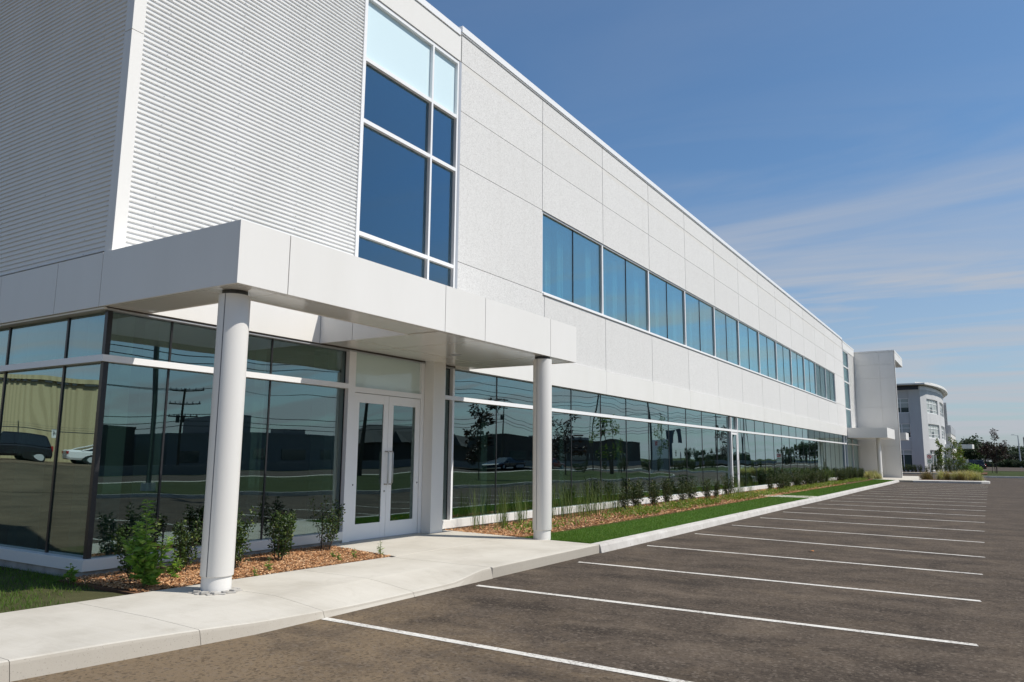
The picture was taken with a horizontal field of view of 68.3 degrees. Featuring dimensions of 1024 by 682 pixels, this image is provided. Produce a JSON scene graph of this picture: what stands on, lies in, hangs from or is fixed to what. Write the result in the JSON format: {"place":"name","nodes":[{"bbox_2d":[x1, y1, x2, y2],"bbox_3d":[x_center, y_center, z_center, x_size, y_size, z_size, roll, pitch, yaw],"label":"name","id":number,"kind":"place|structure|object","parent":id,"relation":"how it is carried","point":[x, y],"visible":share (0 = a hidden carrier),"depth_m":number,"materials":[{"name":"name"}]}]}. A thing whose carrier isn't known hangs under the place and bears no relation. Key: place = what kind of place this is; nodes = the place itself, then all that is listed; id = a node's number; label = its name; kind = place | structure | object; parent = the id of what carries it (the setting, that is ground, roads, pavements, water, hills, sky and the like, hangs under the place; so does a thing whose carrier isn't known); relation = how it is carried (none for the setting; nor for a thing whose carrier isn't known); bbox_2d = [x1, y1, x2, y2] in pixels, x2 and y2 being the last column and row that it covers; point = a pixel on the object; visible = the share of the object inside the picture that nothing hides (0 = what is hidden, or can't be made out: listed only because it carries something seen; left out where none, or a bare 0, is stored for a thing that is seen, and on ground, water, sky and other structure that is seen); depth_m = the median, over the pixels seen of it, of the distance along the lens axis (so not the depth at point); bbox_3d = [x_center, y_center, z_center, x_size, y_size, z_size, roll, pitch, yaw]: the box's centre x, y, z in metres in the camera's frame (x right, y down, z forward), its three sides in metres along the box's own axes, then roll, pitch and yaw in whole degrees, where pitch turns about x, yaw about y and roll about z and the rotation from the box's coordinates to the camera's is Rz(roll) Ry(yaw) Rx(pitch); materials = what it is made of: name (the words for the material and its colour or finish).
{"place":"outdoors","nodes":[
{"label":"outdoors","id":0,"kind":"place"},
{"bbox_2d":[0,565,123,612],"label":"corner lawn","id":1,"kind":"structure","parent":0,"point":[87,594],"depth_m":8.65,"materials":[{"name":"green plant"}]},
{"bbox_2d":[0,557,492,681],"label":"pavement","id":2,"kind":"structure","parent":0,"point":[41,641],"depth_m":7.63,"materials":[{"name":"concrete"}]},
{"bbox_2d":[188,587,242,595],"bbox_3d":[-3.419,2.885,8.710,0.589,0.063,0.565,-5,-10,32],"label":"concrete collar","id":3,"kind":"object","parent":2,"relation":"on","point":[207,593],"visible":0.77,"depth_m":8.54,"materials":[{"name":"grey concrete"}]},
{"bbox_2d":[331,530,598,577],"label":"entrance slab","id":4,"kind":"structure","parent":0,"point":[500,555],"depth_m":12.89,"materials":[{"name":"concrete"}]},
{"bbox_2d":[12,476,1023,681],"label":"parking lot","id":5,"kind":"structure","parent":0,"point":[686,645],"depth_m":8.25,"materials":[{"name":"grey asphalt"}]},
{"bbox_2d":[322,617,690,681],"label":"parking line","id":6,"kind":"object","parent":5,"relation":"on","point":[522,653],"visible":1,"depth_m":6.67,"materials":[{"name":"paint"}]},
{"bbox_2d":[476,585,977,645],"bbox_3d":[1.954,3.067,8.610,5.750,0.001,0.105,-5,-10,32],"label":"parking line","id":7,"kind":"object","parent":5,"relation":"on","point":[897,635],"visible":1,"depth_m":8.23,"materials":[{"name":"paint"}]},
{"bbox_2d":[592,480,898,552],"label":"kerb","id":8,"kind":"structure","parent":5,"relation":"on","point":[622,542],"depth_m":18.83,"materials":[{"name":"concrete"}]},
{"bbox_2d":[580,562,980,601],"bbox_3d":[3.443,3.429,10.893,5.687,0.001,0.103,-5,-10,34],"label":"parking line","id":9,"kind":"object","parent":5,"relation":"on","point":[790,582],"visible":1,"depth_m":10.58,"materials":[{"name":"paint"}]},
{"bbox_2d":[647,545,982,574],"bbox_3d":[4.915,3.792,13.187,5.681,0.001,0.104,-6,-11,37],"label":"parking line","id":10,"kind":"object","parent":5,"relation":"on","point":[820,560],"visible":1,"depth_m":12.90,"materials":[{"name":"paint"}]},
{"bbox_2d":[695,533,985,557],"bbox_3d":[6.339,4.146,15.424,5.776,0.001,0.100,-7,-12,41],"label":"parking line","id":11,"kind":"object","parent":5,"relation":"on","point":[844,545],"visible":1,"depth_m":15.02,"materials":[{"name":"paint"}]},
{"bbox_2d":[736,525,984,542],"bbox_3d":[7.852,4.519,17.781,5.660,0.001,0.102,-7,-11,40],"label":"parking line","id":12,"kind":"object","parent":5,"relation":"on","point":[866,534],"visible":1,"depth_m":17.44,"materials":[{"name":"paint"}]},
{"bbox_2d":[857,476,918,481],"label":"tower landing","id":13,"kind":"object","parent":5,"relation":"on","point":[907,478],"visible":0.28,"depth_m":63.18,"materials":[{"name":"concrete"}]},
{"bbox_2d":[913,479,989,483],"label":"kerbed island","id":14,"kind":"structure","parent":5,"relation":"on","point":[948,481],"depth_m":57.16,"materials":[{"name":"concrete"}]},
{"bbox_2d":[920,479,976,480],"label":"island bed","id":15,"kind":"object","parent":14,"relation":"on","point":[952,480],"visible":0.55,"depth_m":58.75,"materials":[{"name":"grey concrete"}]},
{"bbox_2d":[918,470,932,479],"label":"russet grass","id":16,"kind":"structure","parent":15,"relation":"on","point":[927,475],"depth_m":60.72,"materials":[{"name":"plant"}]},
{"bbox_2d":[927,453,931,472],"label":"parking sign","id":17,"kind":"object","parent":15,"relation":"on","point":[929,458],"visible":1,"depth_m":61.25,"materials":[{"name":"grey metal"}]},
{"bbox_2d":[970,471,986,480],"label":"straw grass","id":18,"kind":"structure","parent":15,"relation":"on","point":[978,477],"depth_m":58.90,"materials":[{"name":"plant"}]},
{"bbox_2d":[522,479,893,543],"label":"lawn","id":19,"kind":"structure","parent":0,"point":[679,521],"depth_m":19.59,"materials":[{"name":"green plant"}]},
{"bbox_2d":[426,0,1023,460],"label":"sky","id":20,"kind":"structure","parent":0,"point":[866,157],"materials":[{"name":"blue"}]},
{"bbox_2d":[935,469,952,479],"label":"straw grass","id":21,"kind":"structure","parent":0,"point":[940,473],"depth_m":60.26,"materials":[{"name":"plant"}]},
{"bbox_2d":[903,467,1023,476],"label":"car park","id":22,"kind":"structure","parent":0,"point":[1006,469],"depth_m":144.60,"materials":[{"name":"grey asphalt"}]},
{"bbox_2d":[997,458,1019,467],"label":"hedge","id":23,"kind":"object","parent":22,"relation":"on","point":[1005,463],"visible":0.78,"depth_m":191.93,"materials":[{"name":"green plant"}]},
{"bbox_2d":[1012,460,1023,467],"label":"hedge","id":24,"kind":"object","parent":22,"relation":"on","point":[1017,463],"visible":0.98,"depth_m":189.12,"materials":[{"name":"green plant"}]},
{"bbox_2d":[956,469,973,479],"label":"straw grass","id":25,"kind":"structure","parent":0,"point":[967,476],"depth_m":59.11,"materials":[{"name":"yellow plant"}]},
{"bbox_2d":[948,461,1023,476],"bbox_3d":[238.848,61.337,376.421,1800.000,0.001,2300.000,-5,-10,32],"label":"ground","id":26,"kind":"structure","parent":0,"point":[1009,473],"depth_m":103.06,"materials":[{"name":"green plant"}]},
{"bbox_2d":[58,544,388,594],"bbox_3d":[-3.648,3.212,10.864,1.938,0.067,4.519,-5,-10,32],"label":"bark mulch","id":27,"kind":"object","parent":26,"relation":"on","point":[192,576],"visible":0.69,"depth_m":10.62,"materials":[{"name":"brown wood"}]},
{"bbox_2d":[63,563,79,581],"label":"weed","id":28,"kind":"object","parent":27,"relation":"on","point":[70,576],"visible":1,"depth_m":9.31,"materials":[{"name":"green plant"}]},
{"bbox_2d":[106,515,161,581],"bbox_3d":[-4.671,2.580,9.385,0.624,0.831,0.531,2,-9,-9],"label":"shrub","id":29,"kind":"object","parent":27,"relation":"on","point":[120,543],"visible":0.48,"depth_m":9.31,"materials":[{"name":"green plant"}]},
{"bbox_2d":[120,499,174,587],"bbox_3d":[-4.394,2.419,9.052,0.598,1.046,0.485,1,-9,-3],"label":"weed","id":30,"kind":"object","parent":27,"relation":"on","point":[148,572],"visible":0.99,"depth_m":8.98,"materials":[{"name":"green plant"}]},
{"bbox_2d":[165,550,182,577],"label":"weed","id":31,"kind":"object","parent":27,"relation":"on","point":[174,566],"visible":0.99,"depth_m":9.69,"materials":[{"name":"green plant"}]},
{"bbox_2d":[169,517,202,572],"bbox_3d":[-4.383,2.749,10.154,0.432,0.746,0.571,1,-9,-5],"label":"shrub","id":32,"kind":"object","parent":27,"relation":"on","point":[182,549],"visible":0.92,"depth_m":10.09,"materials":[{"name":"green plant"}]},
{"bbox_2d":[234,506,257,567],"bbox_3d":[-3.886,2.751,10.564,0.488,0.878,0.562,-3,-9,21],"label":"shrub","id":33,"kind":"object","parent":27,"relation":"on","point":[240,540],"visible":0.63,"depth_m":10.56,"materials":[{"name":"green plant"}]},
{"bbox_2d":[267,509,296,560],"bbox_3d":[-3.409,2.916,11.311,0.507,0.780,0.435,8,-11,-39],"label":"shrub","id":34,"kind":"object","parent":27,"relation":"on","point":[282,542],"visible":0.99,"depth_m":11.26,"materials":[{"name":"green plant"}]},
{"bbox_2d":[308,495,345,550],"bbox_3d":[-3.032,3.031,12.536,0.492,0.950,0.645,-3,-9,24],"label":"shrub","id":35,"kind":"object","parent":27,"relation":"on","point":[334,529],"visible":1,"depth_m":12.47,"materials":[{"name":"green plant"}]},
{"bbox_2d":[0,0,908,592],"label":"office building","id":36,"kind":"structure","parent":26,"relation":"on","point":[384,268],"depth_m":13.64,"materials":[{"name":"white metal"}]},
{"bbox_2d":[339,350,424,542],"bbox_3d":[-2.463,2.030,14.782,0.203,3.538,2.230,-5,-10,32],"label":"entrance door","id":37,"kind":"structure","parent":36,"relation":"in","point":[381,474],"depth_m":14.68,"materials":[{"name":"white metal"}]},
{"bbox_2d":[354,0,461,288],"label":"tall window","id":38,"kind":"structure","parent":36,"relation":"in","point":[407,216],"depth_m":16.11,"materials":[{"name":"blue glass"}]},
{"bbox_2d":[542,211,602,314],"bbox_3d":[1.684,-2.190,22.459,0.390,2.315,3.883,-5,-10,32],"label":"strip window","id":39,"kind":"structure","parent":36,"relation":"in","point":[587,249],"depth_m":23.48,"materials":[{"name":"blue glass"}]},
{"bbox_2d":[602,245,649,331],"bbox_3d":[3.747,-1.676,25.713,0.390,2.315,3.883,-5,-10,32],"label":"strip window","id":40,"kind":"structure","parent":36,"relation":"in","point":[635,277],"depth_m":26.20,"materials":[{"name":"blue glass"}]},
{"bbox_2d":[648,270,685,345],"bbox_3d":[5.933,-1.171,28.890,0.100,2.315,3.883,-5,-10,32],"label":"strip window","id":41,"kind":"structure","parent":36,"relation":"in","point":[667,320],"depth_m":28.87,"materials":[{"name":"blue glass"}]},
{"bbox_2d":[685,291,715,356],"bbox_3d":[7.996,-0.656,32.144,0.100,2.315,3.883,-5,-10,32],"label":"strip window","id":42,"kind":"structure","parent":36,"relation":"in","point":[699,314],"depth_m":32.16,"materials":[{"name":"blue glass"}]},
{"bbox_2d":[714,307,739,365],"bbox_3d":[10.059,-0.142,35.398,0.100,2.315,3.883,-5,-10,32],"label":"strip window","id":43,"kind":"structure","parent":36,"relation":"in","point":[726,326],"depth_m":35.43,"materials":[{"name":"blue glass"}]},
{"bbox_2d":[729,417,739,492],"bbox_3d":[10.314,5.253,34.936,0.194,3.425,1.130,-5,-10,32],"label":"side door","id":44,"kind":"structure","parent":36,"relation":"in","point":[733,422],"depth_m":35.00,"materials":[{"name":"white metal"}]},
{"bbox_2d":[738,320,759,373],"bbox_3d":[12.123,0.373,38.651,0.100,2.315,3.883,-5,-10,32],"label":"strip window","id":45,"kind":"structure","parent":36,"relation":"in","point":[748,336],"depth_m":38.71,"materials":[{"name":"blue glass"}]},
{"bbox_2d":[759,332,777,379],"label":"strip window","id":46,"kind":"structure","parent":36,"relation":"in","point":[767,346],"depth_m":42.00,"materials":[{"name":"blue glass"}]},
{"bbox_2d":[776,341,791,385],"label":"strip window","id":47,"kind":"structure","parent":36,"relation":"in","point":[784,367],"depth_m":45.26,"materials":[{"name":"blue glass"}]},
{"bbox_2d":[791,350,804,389],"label":"strip window","id":48,"kind":"structure","parent":36,"relation":"in","point":[797,360],"depth_m":48.54,"materials":[{"name":"blue glass"}]},
{"bbox_2d":[804,357,816,394],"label":"strip window","id":49,"kind":"structure","parent":36,"relation":"in","point":[809,366],"depth_m":51.84,"materials":[{"name":"blue glass"}]},
{"bbox_2d":[815,363,826,398],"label":"strip window","id":50,"kind":"structure","parent":36,"relation":"in","point":[820,371],"depth_m":55.12,"materials":[{"name":"blue glass"}]},
{"bbox_2d":[825,369,835,401],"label":"strip window","id":51,"kind":"structure","parent":36,"relation":"in","point":[830,381],"depth_m":58.40,"materials":[{"name":"blue glass"}]},
{"bbox_2d":[842,349,851,427],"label":"tall window","id":52,"kind":"structure","parent":36,"relation":"in","point":[845,355],"depth_m":65.17,"materials":[{"name":"blue glass"}]},
{"bbox_2d":[843,436,858,470],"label":"far entrance door","id":53,"kind":"structure","parent":36,"relation":"in","point":[847,449],"depth_m":64.13,"materials":[{"name":"grey glass"}]},
{"bbox_2d":[445,479,872,536],"bbox_3d":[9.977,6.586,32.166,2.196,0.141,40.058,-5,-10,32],"label":"bark mulch","id":54,"kind":"object","parent":26,"relation":"on","point":[501,532],"visible":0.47,"depth_m":19.15,"materials":[{"name":"brown wood"}]},
{"bbox_2d":[469,481,488,529],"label":"reed tuft","id":55,"kind":"object","parent":54,"relation":"on","point":[474,520],"visible":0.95,"depth_m":16.46,"materials":[{"name":"green plant"}]},
{"bbox_2d":[491,487,509,528],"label":"reed tuft","id":56,"kind":"object","parent":54,"relation":"on","point":[503,513],"visible":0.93,"depth_m":16.70,"materials":[{"name":"green plant"}]},
{"bbox_2d":[495,489,511,524],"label":"reed tuft","id":57,"kind":"object","parent":54,"relation":"on","point":[504,509],"visible":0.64,"depth_m":17.24,"materials":[{"name":"green plant"}]},
{"bbox_2d":[509,480,531,522],"bbox_3d":[0.202,3.821,18.018,0.525,1.054,0.673,-2,-9,18],"label":"reed tuft","id":58,"kind":"object","parent":54,"relation":"on","point":[520,506],"visible":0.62,"depth_m":18.00,"materials":[{"name":"green plant"}]},
{"bbox_2d":[512,491,529,524],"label":"reed tuft","id":59,"kind":"object","parent":54,"relation":"on","point":[519,509],"visible":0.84,"depth_m":17.48,"materials":[{"name":"green plant"}]},
{"bbox_2d":[552,481,558,519],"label":"reed tuft","id":60,"kind":"object","parent":54,"relation":"on","point":[553,512],"visible":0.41,"depth_m":19.27,"materials":[{"name":"green plant"}]},
{"bbox_2d":[553,476,572,517],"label":"reed tuft","id":61,"kind":"object","parent":54,"relation":"on","point":[562,506],"visible":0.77,"depth_m":19.94,"materials":[{"name":"green plant"}]},
{"bbox_2d":[561,484,578,518],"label":"reed tuft","id":62,"kind":"object","parent":54,"relation":"on","point":[571,503],"visible":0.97,"depth_m":19.37,"materials":[{"name":"green plant"}]},
{"bbox_2d":[570,481,593,514],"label":"reed tuft","id":63,"kind":"object","parent":54,"relation":"on","point":[579,499],"visible":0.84,"depth_m":20.55,"materials":[{"name":"green plant"}]},
{"bbox_2d":[575,479,593,516],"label":"reed tuft","id":64,"kind":"object","parent":54,"relation":"on","point":[585,508],"visible":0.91,"depth_m":20.07,"materials":[{"name":"green plant"}]},
{"bbox_2d":[584,478,601,513],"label":"reed tuft","id":65,"kind":"object","parent":54,"relation":"on","point":[593,495],"visible":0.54,"depth_m":21.32,"materials":[{"name":"green plant"}]},
{"bbox_2d":[587,482,603,514],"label":"reed tuft","id":66,"kind":"object","parent":54,"relation":"on","point":[595,506],"visible":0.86,"depth_m":20.74,"materials":[{"name":"green plant"}]},
{"bbox_2d":[593,480,612,512],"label":"reed tuft","id":67,"kind":"object","parent":54,"relation":"on","point":[600,502],"visible":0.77,"depth_m":21.89,"materials":[{"name":"green plant"}]},
{"bbox_2d":[603,484,617,512],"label":"reed tuft","id":68,"kind":"object","parent":54,"relation":"on","point":[611,497],"visible":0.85,"depth_m":21.35,"materials":[{"name":"green plant"}]},
{"bbox_2d":[618,485,632,511],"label":"shrub","id":69,"kind":"object","parent":54,"relation":"on","point":[622,502],"visible":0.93,"depth_m":22.06,"materials":[{"name":"green plant"}]},
{"bbox_2d":[625,478,644,508],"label":"shrub","id":70,"kind":"object","parent":54,"relation":"on","point":[637,497],"visible":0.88,"depth_m":23.22,"materials":[{"name":"green plant"}]},
{"bbox_2d":[645,480,660,505],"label":"shrub","id":71,"kind":"object","parent":54,"relation":"on","point":[654,493],"visible":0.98,"depth_m":24.34,"materials":[{"name":"green plant"}]},
{"bbox_2d":[660,478,674,503],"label":"shrub","id":72,"kind":"object","parent":54,"relation":"on","point":[666,497],"visible":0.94,"depth_m":25.47,"materials":[{"name":"green plant"}]},
{"bbox_2d":[494,477,867,533],"bbox_3d":[13.772,7.289,37.395,1.120,0.305,52.532,-5,-10,32],"label":"ground cover","id":73,"kind":"object","parent":54,"relation":"on","point":[736,496],"visible":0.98,"depth_m":25.10,"materials":[{"name":"brown plant"}]},
{"bbox_2d":[675,480,690,502],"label":"shrub","id":74,"kind":"object","parent":54,"relation":"on","point":[683,493],"visible":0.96,"depth_m":26.47,"materials":[{"name":"green plant"}]},
{"bbox_2d":[684,479,698,500],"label":"shrub","id":75,"kind":"object","parent":54,"relation":"on","point":[690,495],"visible":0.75,"depth_m":27.51,"materials":[{"name":"green plant"}]},
{"bbox_2d":[699,479,712,498],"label":"shrub","id":76,"kind":"object","parent":54,"relation":"on","point":[708,487],"visible":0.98,"depth_m":28.95,"materials":[{"name":"green plant"}]},
{"bbox_2d":[710,479,721,497],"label":"shrub","id":77,"kind":"object","parent":54,"relation":"on","point":[717,484],"visible":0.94,"depth_m":29.70,"materials":[{"name":"green plant"}]},
{"bbox_2d":[720,475,737,494],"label":"shrub","id":78,"kind":"object","parent":54,"relation":"on","point":[730,488],"visible":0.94,"depth_m":30.87,"materials":[{"name":"green plant"}]},
{"bbox_2d":[766,474,775,488],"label":"shrub","id":79,"kind":"object","parent":54,"relation":"on","point":[769,484],"visible":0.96,"depth_m":36.32,"materials":[{"name":"green plant"}]},
{"bbox_2d":[773,473,786,488],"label":"shrub","id":80,"kind":"object","parent":54,"relation":"on","point":[777,485],"visible":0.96,"depth_m":37.09,"materials":[{"name":"green plant"}]},
{"bbox_2d":[778,471,789,488],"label":"shrub","id":81,"kind":"object","parent":54,"relation":"on","point":[786,476],"visible":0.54,"depth_m":38.17,"materials":[{"name":"green plant"}]},
{"bbox_2d":[791,468,801,485],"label":"shrub","id":82,"kind":"object","parent":54,"relation":"on","point":[794,471],"visible":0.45,"depth_m":41.38,"materials":[{"name":"green plant"}]},
{"bbox_2d":[792,472,804,485],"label":"shrub","id":83,"kind":"object","parent":54,"relation":"on","point":[800,480],"visible":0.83,"depth_m":40.19,"materials":[{"name":"green plant"}]},
{"bbox_2d":[797,467,809,484],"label":"shrub","id":84,"kind":"object","parent":54,"relation":"on","point":[805,473],"visible":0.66,"depth_m":43.64,"materials":[{"name":"green plant"}]},
{"bbox_2d":[803,471,815,484],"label":"shrub","id":85,"kind":"object","parent":54,"relation":"on","point":[811,478],"visible":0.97,"depth_m":42.84,"materials":[{"name":"green plant"}]},
{"bbox_2d":[836,468,846,480],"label":"shrub","id":86,"kind":"object","parent":54,"relation":"on","point":[841,477],"visible":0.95,"depth_m":51.63,"materials":[{"name":"green plant"}]},
{"bbox_2d":[847,382,973,471],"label":"curved office building","id":87,"kind":"structure","parent":26,"relation":"on","point":[922,414],"depth_m":106.59,"materials":[{"name":"white metal"}]},
{"bbox_2d":[897,398,908,412],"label":"window","id":88,"kind":"structure","parent":87,"relation":"in","point":[903,404],"depth_m":106.97,"materials":[{"name":"blue glass"}]},
{"bbox_2d":[899,424,910,437],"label":"window","id":89,"kind":"structure","parent":87,"relation":"in","point":[906,428],"depth_m":106.42,"materials":[{"name":"blue glass"}]},
{"bbox_2d":[901,450,913,470],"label":"window","id":90,"kind":"structure","parent":87,"relation":"in","point":[906,455],"depth_m":105.88,"materials":[{"name":"glass"}]},
{"bbox_2d":[926,399,936,414],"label":"window","id":91,"kind":"structure","parent":87,"relation":"in","point":[931,404],"depth_m":108.71,"materials":[{"name":"white glass"}]},
{"bbox_2d":[928,424,938,438],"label":"window","id":92,"kind":"structure","parent":87,"relation":"in","point":[933,429],"depth_m":108.18,"materials":[{"name":"white glass"}]},
{"bbox_2d":[930,450,940,470],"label":"window","id":93,"kind":"structure","parent":87,"relation":"in","point":[934,458],"depth_m":107.13,"materials":[{"name":"white glass"}]},
{"bbox_2d":[960,438,985,461],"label":"leafy tree","id":94,"kind":"object","parent":26,"relation":"on","point":[974,454],"visible":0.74,"depth_m":207.80,"materials":[{"name":"green plant"}]},
{"bbox_2d":[965,433,999,461],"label":"leafy tree","id":95,"kind":"object","parent":26,"relation":"on","point":[974,437],"visible":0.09,"depth_m":220.04,"materials":[{"name":"green plant"}]},
{"bbox_2d":[976,428,1011,472],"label":"maple tree","id":96,"kind":"object","parent":26,"relation":"on","point":[987,448],"visible":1,"depth_m":104.48,"materials":[{"name":"red plant"}]},
{"bbox_2d":[984,449,1007,466],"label":"leafy tree","id":97,"kind":"object","parent":26,"relation":"on","point":[987,462],"visible":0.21,"depth_m":200.19,"materials":[{"name":"green plant"}]},
{"bbox_2d":[982,476,1023,477],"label":"kerb","id":98,"kind":"structure","parent":26,"relation":"on","point":[1003,476],"depth_m":76.43,"materials":[{"name":"concrete"}]},
{"bbox_2d":[1005,450,1023,460],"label":"leafy tree","id":99,"kind":"object","parent":26,"relation":"on","point":[1015,454],"visible":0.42,"depth_m":199.43,"materials":[{"name":"green plant"}]},
{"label":"far bed","id":100,"kind":"structure","parent":0,"visible":0},
{"bbox_2d":[934,438,945,466],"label":"sapling","id":101,"kind":"object","parent":100,"relation":"on","point":[940,454],"visible":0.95,"depth_m":96.65,"materials":[{"name":"green plant"}]},
{"bbox_2d":[942,437,962,472],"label":"sapling","id":102,"kind":"object","parent":100,"relation":"on","point":[954,455],"visible":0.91,"depth_m":98.49,"materials":[{"name":"green plant"}]},
{"bbox_2d":[953,442,966,466],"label":"sapling","id":103,"kind":"object","parent":100,"relation":"on","point":[960,450],"visible":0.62,"depth_m":102.25,"materials":[{"name":"green plant"}]},
{"bbox_2d":[961,463,982,472],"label":"shrub","id":104,"kind":"object","parent":100,"relation":"on","point":[976,468],"visible":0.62,"depth_m":99.45,"materials":[{"name":"green plant"}]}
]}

